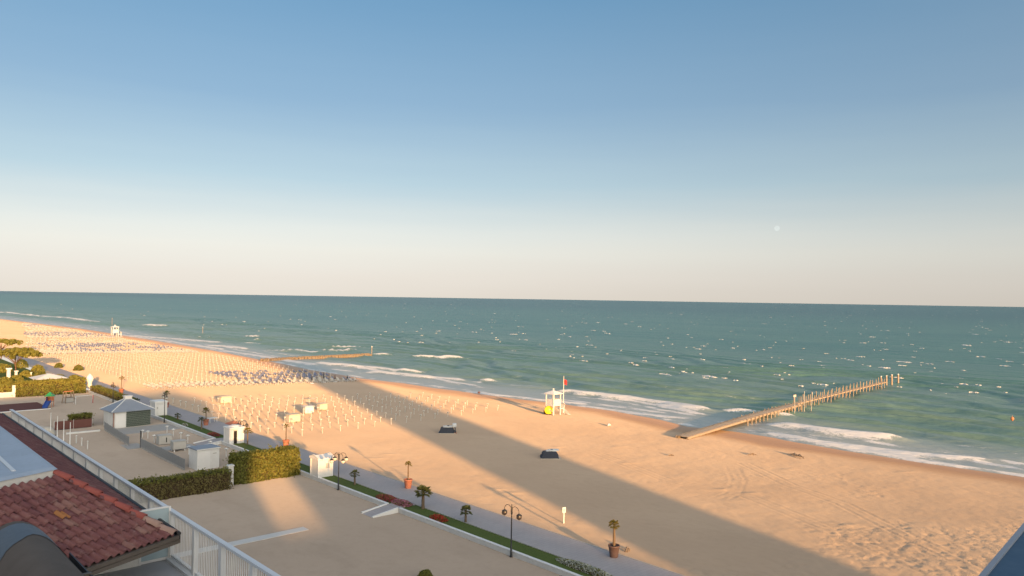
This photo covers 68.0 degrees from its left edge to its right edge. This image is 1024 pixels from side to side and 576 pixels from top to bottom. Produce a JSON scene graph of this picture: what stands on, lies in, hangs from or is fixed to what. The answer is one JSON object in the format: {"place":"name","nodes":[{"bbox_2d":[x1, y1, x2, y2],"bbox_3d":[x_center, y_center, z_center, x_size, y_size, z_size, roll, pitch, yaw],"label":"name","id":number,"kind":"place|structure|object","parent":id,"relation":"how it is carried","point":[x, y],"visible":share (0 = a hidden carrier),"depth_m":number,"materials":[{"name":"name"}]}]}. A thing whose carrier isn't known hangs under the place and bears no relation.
{"place":"outdoors","nodes":[
{"label":"outdoors","id":0,"kind":"place"},
{"bbox_2d":[0,359,31,383],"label":"lawn","id":1,"kind":"structure","parent":0,"point":[13,369],"depth_m":199.97,"materials":[{"name":"green plant"}]},
{"bbox_2d":[0,363,12,372],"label":"garden shrub","id":2,"kind":"object","parent":1,"relation":"on","point":[3,368],"visible":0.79,"depth_m":194.64,"materials":[{"name":"green plant"}]},
{"bbox_2d":[0,377,14,384],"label":"garden shrub","id":3,"kind":"object","parent":1,"relation":"on","point":[7,380],"visible":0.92,"depth_m":168.39,"materials":[{"name":"green plant"}]},
{"bbox_2d":[10,375,23,381],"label":"garden shrub","id":4,"kind":"object","parent":1,"relation":"on","point":[17,377],"visible":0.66,"depth_m":174.59,"materials":[{"name":"green plant"}]},
{"bbox_2d":[13,359,28,367],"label":"garden shrub","id":5,"kind":"object","parent":1,"relation":"on","point":[22,363],"visible":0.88,"depth_m":206.05,"materials":[{"name":"green plant"}]},
{"bbox_2d":[0,347,42,374],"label":"pine tree","id":6,"kind":"object","parent":1,"relation":"on","point":[14,352],"visible":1,"depth_m":182.32,"materials":[{"name":"green plant"}]},
{"bbox_2d":[19,370,32,377],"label":"garden shrub","id":7,"kind":"object","parent":1,"relation":"on","point":[25,374],"visible":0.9,"depth_m":183.46,"materials":[{"name":"green plant"}]},
{"bbox_2d":[30,364,44,373],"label":"garden shrub","id":8,"kind":"object","parent":1,"relation":"on","point":[35,368],"visible":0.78,"depth_m":193.56,"materials":[{"name":"green plant"}]},
{"bbox_2d":[32,370,45,379],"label":"round bush","id":9,"kind":"object","parent":1,"relation":"on","point":[38,372],"visible":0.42,"depth_m":179.43,"materials":[{"name":"green plant"}]},
{"bbox_2d":[0,402,45,411],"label":"path","id":10,"kind":"structure","parent":0,"point":[21,406],"depth_m":137.48,"materials":[{"name":"red rubber"}]},
{"bbox_2d":[62,391,74,402],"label":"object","id":11,"kind":"structure","parent":0,"point":[69,399],"depth_m":143.28,"materials":[{"name":"brown wood"}]},
{"bbox_2d":[0,413,184,575],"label":"tiled roof house","id":12,"kind":"structure","parent":0,"point":[93,523],"depth_m":20.97,"materials":[{"name":"tile"}]},
{"bbox_2d":[0,521,92,575],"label":"dormer roof","id":13,"kind":"structure","parent":12,"relation":"attached to","point":[27,549],"depth_m":15.53,"materials":[{"name":"metal"}]},
{"bbox_2d":[10,409,280,575],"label":"terrace railing","id":14,"kind":"object","parent":12,"relation":"on","point":[104,473],"visible":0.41,"depth_m":22.25,"materials":[{"name":"white metal"}]},
{"bbox_2d":[138,506,170,565],"bbox_3d":[-10.688,7.394,22.694,0.883,1.620,0.060,2,-1,-42],"label":"glass screen","id":15,"kind":"object","parent":12,"relation":"on","point":[162,513],"visible":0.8,"depth_m":22.74,"materials":[{"name":"clear glass"}]},
{"bbox_2d":[121,443,139,448],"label":"path","id":16,"kind":"structure","parent":0,"point":[134,446],"depth_m":103.47,"materials":[{"name":"concrete"}]},
{"bbox_2d":[116,424,180,433],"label":"path","id":17,"kind":"structure","parent":0,"point":[138,429],"depth_m":117.14,"materials":[{"name":"concrete"}]},
{"bbox_2d":[106,396,223,437],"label":"lawn","id":18,"kind":"structure","parent":0,"point":[190,425],"depth_m":118.64,"materials":[{"name":"green plant"}]},
{"bbox_2d":[86,374,93,389],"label":"furled umbrella","id":19,"kind":"object","parent":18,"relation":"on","point":[89,378],"visible":1,"depth_m":158.47,"materials":[{"name":"white fabric"}]},
{"bbox_2d":[150,399,167,415],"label":"beach hut","id":20,"kind":"object","parent":18,"relation":"on","point":[158,406],"visible":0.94,"depth_m":127.93,"materials":[{"name":"white paint"}]},
{"bbox_2d":[158,405,162,414],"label":"door","id":21,"kind":"structure","parent":20,"relation":"in","point":[160,407],"depth_m":127.81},
{"bbox_2d":[207,432,219,436],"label":"flower bed","id":22,"kind":"object","parent":18,"relation":"on","point":[214,434],"visible":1,"depth_m":110.58,"materials":[{"name":"plant"}]},
{"bbox_2d":[160,444,193,450],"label":"path","id":23,"kind":"structure","parent":0,"point":[167,448],"depth_m":103.10,"materials":[{"name":"concrete"}]},
{"bbox_2d":[176,527,308,556],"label":"path","id":24,"kind":"structure","parent":0,"point":[261,537],"depth_m":65.26,"materials":[{"name":"paint"}]},
{"bbox_2d":[0,392,561,575],"bbox_3d":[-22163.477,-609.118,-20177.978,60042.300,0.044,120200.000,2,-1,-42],"label":"ground","id":25,"kind":"structure","parent":0,"point":[343,535],"depth_m":69.70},
{"bbox_2d":[0,382,12,392],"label":"clipped hedge","id":26,"kind":"object","parent":25,"relation":"on","point":[5,387],"visible":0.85,"depth_m":150.37,"materials":[{"name":"green plant"}]},
{"bbox_2d":[0,385,15,397],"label":"garden wall","id":27,"kind":"structure","parent":25,"relation":"on","point":[7,394],"depth_m":149.61,"materials":[{"name":"white paint"}]},
{"bbox_2d":[6,368,11,377],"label":"garden column","id":28,"kind":"structure","parent":25,"relation":"on","point":[8,372],"depth_m":178.83,"materials":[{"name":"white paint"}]},
{"bbox_2d":[0,338,23,358],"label":"pine tree","id":29,"kind":"object","parent":25,"relation":"on","point":[10,341],"visible":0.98,"depth_m":235.30,"materials":[{"name":"green plant"}]},
{"bbox_2d":[0,408,50,412],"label":"kerb","id":30,"kind":"structure","parent":25,"relation":"on","point":[27,410],"depth_m":133.21,"materials":[{"name":"white concrete"}]},
{"bbox_2d":[37,427,55,436],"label":"covered pile","id":31,"kind":"object","parent":25,"relation":"on","point":[53,431],"visible":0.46,"depth_m":110.11,"materials":[{"name":"white fabric"}]},
{"bbox_2d":[29,373,66,379],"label":"garden tent","id":32,"kind":"object","parent":25,"relation":"on","point":[47,376],"visible":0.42,"depth_m":166.43,"materials":[{"name":"white fabric"}]},
{"bbox_2d":[42,392,54,407],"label":"play tower","id":33,"kind":"structure","parent":25,"relation":"on","point":[48,401],"depth_m":137.51,"materials":[{"name":"orange plastic"}]},
{"bbox_2d":[14,375,86,396],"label":"clipped hedge","id":34,"kind":"object","parent":25,"relation":"on","point":[42,387],"visible":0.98,"depth_m":153.43,"materials":[{"name":"green plant"}]},
{"bbox_2d":[54,418,91,429],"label":"garden screen","id":35,"kind":"object","parent":25,"relation":"on","point":[80,423],"visible":0.86,"depth_m":116.14,"materials":[{"name":"brown wood"}]},
{"bbox_2d":[66,412,93,425],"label":"clipped hedge","id":36,"kind":"object","parent":25,"relation":"on","point":[82,415],"visible":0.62,"depth_m":118.16,"materials":[{"name":"green plant"}]},
{"bbox_2d":[66,430,99,434],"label":"kerb","id":37,"kind":"structure","parent":25,"relation":"on","point":[82,432],"depth_m":113.01,"materials":[{"name":"white concrete"}]},
{"bbox_2d":[89,382,137,400],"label":"clipped hedge","id":38,"kind":"object","parent":25,"relation":"on","point":[110,393],"visible":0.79,"depth_m":149.81,"materials":[{"name":"green plant"}]},
{"bbox_2d":[104,421,128,445],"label":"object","id":39,"kind":"object","parent":25,"relation":"on","point":[117,434],"visible":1,"depth_m":109.39,"materials":[{"name":"metal"}]},
{"bbox_2d":[100,395,154,428],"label":"pavilion","id":40,"kind":"structure","parent":25,"relation":"on","point":[127,411],"depth_m":118.92,"materials":[{"name":"white paint"}]},
{"bbox_2d":[107,413,110,425],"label":"door","id":41,"kind":"structure","parent":40,"relation":"in","point":[109,415],"depth_m":117.87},
{"bbox_2d":[115,413,124,427],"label":"door","id":42,"kind":"structure","parent":40,"relation":"in","point":[119,418],"depth_m":117.51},
{"bbox_2d":[141,439,184,470],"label":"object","id":43,"kind":"object","parent":25,"relation":"on","point":[167,456],"visible":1,"depth_m":95.51,"materials":[{"name":"concrete"}]},
{"bbox_2d":[156,433,172,444],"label":"storage box","id":44,"kind":"object","parent":25,"relation":"on","point":[162,439],"visible":0.93,"depth_m":105.18,"materials":[{"name":"grey paint"}]},
{"bbox_2d":[162,393,167,422],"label":"street lamp","id":45,"kind":"object","parent":25,"relation":"on","point":[164,397],"visible":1,"depth_m":123.19,"materials":[{"name":"black metal"}]},
{"bbox_2d":[109,464,233,503],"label":"clipped hedge","id":46,"kind":"object","parent":25,"relation":"on","point":[166,487],"visible":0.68,"depth_m":78.62,"materials":[{"name":"green plant"}]},
{"bbox_2d":[170,439,186,451],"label":"storage box","id":47,"kind":"object","parent":25,"relation":"on","point":[178,444],"visible":1,"depth_m":100.82,"materials":[{"name":"grey paint"}]},
{"bbox_2d":[188,444,220,470],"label":"shed","id":48,"kind":"structure","parent":25,"relation":"on","point":[203,456],"depth_m":91.03,"materials":[{"name":"white paint"}]},
{"bbox_2d":[197,451,209,469],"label":"door","id":49,"kind":"structure","parent":48,"relation":"in","point":[203,461],"depth_m":90.59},
{"bbox_2d":[193,438,220,444],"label":"ramp","id":50,"kind":"structure","parent":25,"relation":"on","point":[213,440],"depth_m":106.26,"materials":[{"name":"grey concrete"}]},
{"bbox_2d":[225,464,234,485],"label":"gate post","id":51,"kind":"object","parent":25,"relation":"on","point":[229,466],"visible":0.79,"depth_m":83.05,"materials":[{"name":"paint"}]},
{"bbox_2d":[226,443,300,484],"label":"clipped hedge","id":52,"kind":"object","parent":25,"relation":"on","point":[253,466],"visible":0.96,"depth_m":85.86,"materials":[{"name":"green plant"}]},
{"bbox_2d":[86,390,581,575],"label":"boundary wall","id":53,"kind":"structure","parent":25,"relation":"on","point":[505,550],"depth_m":70.45,"materials":[{"name":"grey concrete"}]},
{"bbox_2d":[329,452,347,489],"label":"street lamp","id":54,"kind":"object","parent":25,"relation":"on","point":[335,459],"visible":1,"depth_m":82.05,"materials":[{"name":"black metal"}]},
{"bbox_2d":[361,503,397,517],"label":"ramp","id":55,"kind":"structure","parent":25,"relation":"on","point":[381,510],"depth_m":73.53,"materials":[{"name":"white concrete"}]},
{"bbox_2d":[417,569,432,575],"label":"round bush","id":56,"kind":"object","parent":25,"relation":"on","point":[426,572],"visible":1,"depth_m":55.89,"materials":[{"name":"green plant"}]},
{"bbox_2d":[502,504,521,557],"bbox_3d":[-0.045,19.724,61.683,0.470,4.295,2.230,2,-1,-42],"label":"street lamp","id":57,"kind":"object","parent":25,"relation":"on","point":[518,516],"visible":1,"depth_m":61.63,"materials":[{"name":"black metal"}]},
{"bbox_3d":[-4.546,9.658,-25.827,48.810,22.420,20.060,2,-1,-42],"label":"hotel building","id":58,"kind":"object","parent":25,"relation":"on","visible":0},
{"bbox_2d":[978,523,1023,575],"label":"balcony railing","id":59,"kind":"object","parent":58,"relation":"attached to","point":[1007,559],"depth_m":2.92,"materials":[{"name":"blue paint"}]},
{"bbox_2d":[234,443,397,503],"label":"lawn","id":60,"kind":"structure","parent":0,"point":[356,487],"depth_m":84.28,"materials":[{"name":"green plant"}]},
{"bbox_2d":[223,424,244,443],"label":"beach hut","id":61,"kind":"object","parent":60,"relation":"on","point":[233,433],"visible":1,"depth_m":104.89,"materials":[{"name":"white paint"}]},
{"bbox_2d":[234,431,236,443],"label":"doorway","id":62,"kind":"structure","parent":61,"relation":"in","point":[235,432],"depth_m":104.72,"materials":[{"name":"black"}]},
{"bbox_2d":[237,430,240,442],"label":"door","id":63,"kind":"structure","parent":61,"relation":"in","point":[238,432],"depth_m":104.95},
{"bbox_2d":[243,428,253,444],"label":"palm tree","id":64,"kind":"object","parent":60,"relation":"on","point":[245,431],"visible":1,"depth_m":104.19,"materials":[{"name":"green plant"}]},
{"bbox_2d":[309,452,333,477],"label":"beach hut","id":65,"kind":"object","parent":60,"relation":"on","point":[321,465],"visible":0.95,"depth_m":86.44,"materials":[{"name":"white paint"}]},
{"bbox_2d":[349,469,359,484],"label":"palm tree","id":66,"kind":"object","parent":60,"relation":"on","point":[354,473],"visible":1,"depth_m":82.93,"materials":[{"name":"green plant"}]},
{"bbox_2d":[376,494,396,501],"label":"flower bed","id":67,"kind":"object","parent":60,"relation":"on","point":[386,497],"visible":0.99,"depth_m":77.05,"materials":[{"name":"plant"}]},
{"bbox_2d":[391,498,412,506],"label":"flower bed","id":68,"kind":"object","parent":60,"relation":"on","point":[402,502],"visible":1,"depth_m":75.14,"materials":[{"name":"plant"}]},
{"bbox_2d":[2,355,681,575],"bbox_3d":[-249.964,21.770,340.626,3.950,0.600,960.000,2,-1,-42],"label":"promenade","id":69,"kind":"structure","parent":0,"point":[567,548],"depth_m":72.10,"materials":[{"name":"grey concrete"}]},
{"bbox_2d":[118,376,123,392],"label":"potted palm","id":70,"kind":"object","parent":69,"relation":"on","point":[121,390],"visible":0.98,"depth_m":154.49,"materials":[{"name":"ceramic"}]},
{"bbox_2d":[202,407,209,424],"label":"potted palm","id":71,"kind":"object","parent":69,"relation":"on","point":[206,422],"visible":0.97,"depth_m":118.85,"materials":[{"name":"ceramic"}]},
{"bbox_2d":[225,420,239,424],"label":"market umbrella","id":72,"kind":"object","parent":69,"relation":"on","point":[231,422],"visible":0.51,"depth_m":109.47,"materials":[{"name":"fabric"}]},
{"bbox_2d":[235,420,248,426],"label":"street lamp","id":73,"kind":"object","parent":69,"relation":"on","point":[246,424],"visible":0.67,"depth_m":107.58,"materials":[{"name":"metal"}]},
{"bbox_2d":[282,423,289,445],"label":"potted palm","id":74,"kind":"object","parent":69,"relation":"on","point":[286,441],"visible":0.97,"depth_m":102.68,"materials":[{"name":"ceramic"}]},
{"bbox_2d":[2,349,684,575],"bbox_3d":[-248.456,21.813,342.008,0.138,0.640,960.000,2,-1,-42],"label":"kerb","id":75,"kind":"structure","parent":69,"relation":"on","point":[447,497],"depth_m":73.35,"materials":[{"name":"concrete"}]},
{"bbox_2d":[167,414,613,575],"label":"kerb","id":76,"kind":"structure","parent":69,"relation":"on","point":[416,504],"depth_m":71.58,"materials":[{"name":"concrete"}]},
{"bbox_2d":[404,461,412,488],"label":"potted palm","id":77,"kind":"object","parent":69,"relation":"on","point":[407,482],"visible":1,"depth_m":81.54,"materials":[{"name":"ceramic"}]},
{"bbox_2d":[608,519,620,557],"bbox_3d":[8.189,20.082,60.864,1.064,2.972,1.051,1,-1,-10],"label":"potted palm","id":78,"kind":"object","parent":69,"relation":"on","point":[614,547],"visible":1,"depth_m":60.67,"materials":[{"name":"ceramic"}]},
{"bbox_2d":[388,503,414,511],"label":"path","id":79,"kind":"structure","parent":0,"point":[391,504],"depth_m":74.83,"materials":[{"name":"grey concrete"}]},
{"bbox_2d":[404,505,591,575],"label":"lawn","id":80,"kind":"structure","parent":0,"point":[516,546],"depth_m":64.85,"materials":[{"name":"green plant"}]},
{"bbox_2d":[414,485,433,508],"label":"palm tree","id":81,"kind":"object","parent":80,"relation":"on","point":[423,489],"visible":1,"depth_m":73.87,"materials":[{"name":"green plant"}]},
{"bbox_2d":[428,514,448,521],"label":"flower bed","id":82,"kind":"object","parent":80,"relation":"on","point":[439,518],"visible":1,"depth_m":70.20,"materials":[{"name":"plant"}]},
{"bbox_2d":[460,504,472,521],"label":"palm tree","id":83,"kind":"object","parent":80,"relation":"on","point":[464,508],"visible":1,"depth_m":69.56,"materials":[{"name":"green plant"}]},
{"bbox_2d":[555,558,611,575],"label":"flower bed","id":84,"kind":"object","parent":80,"relation":"on","point":[583,567],"visible":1,"depth_m":57.76,"materials":[{"name":"plant"}]},
{"bbox_2d":[0,291,1023,476],"bbox_3d":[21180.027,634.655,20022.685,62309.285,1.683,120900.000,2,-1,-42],"label":"sea","id":85,"kind":"structure","parent":0,"point":[913,418],"depth_m":330.48,"materials":[{"name":"liquid"}]},
{"bbox_2d":[57,298,1023,393],"bbox_3d":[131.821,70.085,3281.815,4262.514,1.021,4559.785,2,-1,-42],"label":"whitecap foam","id":86,"kind":"object","parent":85,"relation":"on","point":[749,363],"visible":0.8,"depth_m":295.18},
{"bbox_2d":[676,377,885,438],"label":"pier","id":87,"kind":"structure","parent":85,"relation":"in","point":[751,417],"depth_m":148.62,"materials":[{"name":"brown wood"}]},
{"bbox_2d":[0,319,1023,575],"bbox_3d":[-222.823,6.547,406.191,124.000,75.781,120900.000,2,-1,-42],"label":"beach","id":88,"kind":"structure","parent":0,"point":[720,503],"depth_m":93.45,"materials":[{"name":"beige sand"}]},
{"bbox_2d":[54,363,62,367],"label":"round bush","id":89,"kind":"object","parent":88,"relation":"on","point":[58,365],"visible":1,"depth_m":204.90,"materials":[{"name":"green plant"}]},
{"bbox_2d":[73,364,83,370],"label":"round bush","id":90,"kind":"object","parent":88,"relation":"on","point":[80,368],"visible":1,"depth_m":198.94,"materials":[{"name":"green plant"}]},
{"bbox_2d":[21,323,187,350],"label":"sunbed field","id":91,"kind":"structure","parent":88,"relation":"on","point":[69,342],"depth_m":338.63,"materials":[{"name":"white fabric"}]},
{"bbox_2d":[111,326,121,336],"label":"lifeguard tower","id":92,"kind":"structure","parent":88,"relation":"on","point":[113,331],"depth_m":375.20,"materials":[{"name":"white paint"}]},
{"bbox_2d":[24,322,330,376],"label":"beach umbrellas","id":93,"kind":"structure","parent":88,"relation":"on","point":[36,326],"depth_m":252.05},
{"bbox_2d":[219,395,231,403],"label":"storage box","id":94,"kind":"object","parent":88,"relation":"on","point":[228,398],"visible":0.97,"depth_m":144.41,"materials":[{"name":"beige paint"}]},
{"bbox_2d":[285,413,300,422],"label":"storage box","id":95,"kind":"object","parent":88,"relation":"on","point":[295,416],"visible":0.99,"depth_m":123.80,"materials":[{"name":"beige paint"}]},
{"bbox_2d":[303,405,313,413],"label":"storage box","id":96,"kind":"object","parent":88,"relation":"on","point":[308,409],"visible":0.97,"depth_m":134.70,"materials":[{"name":"white paint"}]},
{"bbox_2d":[260,353,371,360],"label":"stone groin","id":97,"kind":"object","parent":88,"relation":"on","point":[314,357],"visible":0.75,"depth_m":269.86,"materials":[{"name":"stone"}]},
{"bbox_2d":[316,402,328,410],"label":"storage box","id":98,"kind":"object","parent":88,"relation":"on","point":[323,406],"visible":0.91,"depth_m":139.45,"materials":[{"name":"beige paint"}]},
{"bbox_2d":[438,423,456,433],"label":"sunbed stack","id":99,"kind":"object","parent":88,"relation":"on","point":[446,429],"visible":1,"depth_m":118.27,"materials":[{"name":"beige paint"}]},
{"bbox_2d":[544,406,552,414],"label":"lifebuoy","id":100,"kind":"object","parent":88,"relation":"on","point":[547,411],"visible":1,"depth_m":144.02,"materials":[{"name":"yellow plastic"}]},
{"bbox_2d":[540,449,560,458],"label":"sunbed stack","id":101,"kind":"object","parent":88,"relation":"on","point":[550,454],"visible":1,"depth_m":100.76,"materials":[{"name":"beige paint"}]},
{"bbox_2d":[544,388,570,414],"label":"lifeguard tower","id":102,"kind":"structure","parent":88,"relation":"on","point":[553,402],"depth_m":144.22,"materials":[{"name":"white paint"}]},
{"bbox_2d":[562,507,565,522],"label":"beach sign","id":103,"kind":"object","parent":88,"relation":"on","point":[563,510],"visible":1,"depth_m":70.10,"materials":[{"name":"white paint"}]},
{"bbox_2d":[563,376,566,412],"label":"flagpole","id":104,"kind":"object","parent":88,"relation":"on","point":[564,381],"visible":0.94,"depth_m":147.43,"materials":[{"name":"white metal"}]},
{"bbox_2d":[0,0,1023,389],"label":"sky","id":105,"kind":"structure","parent":0,"point":[617,150],"materials":[{"name":"blue"}]}
]}

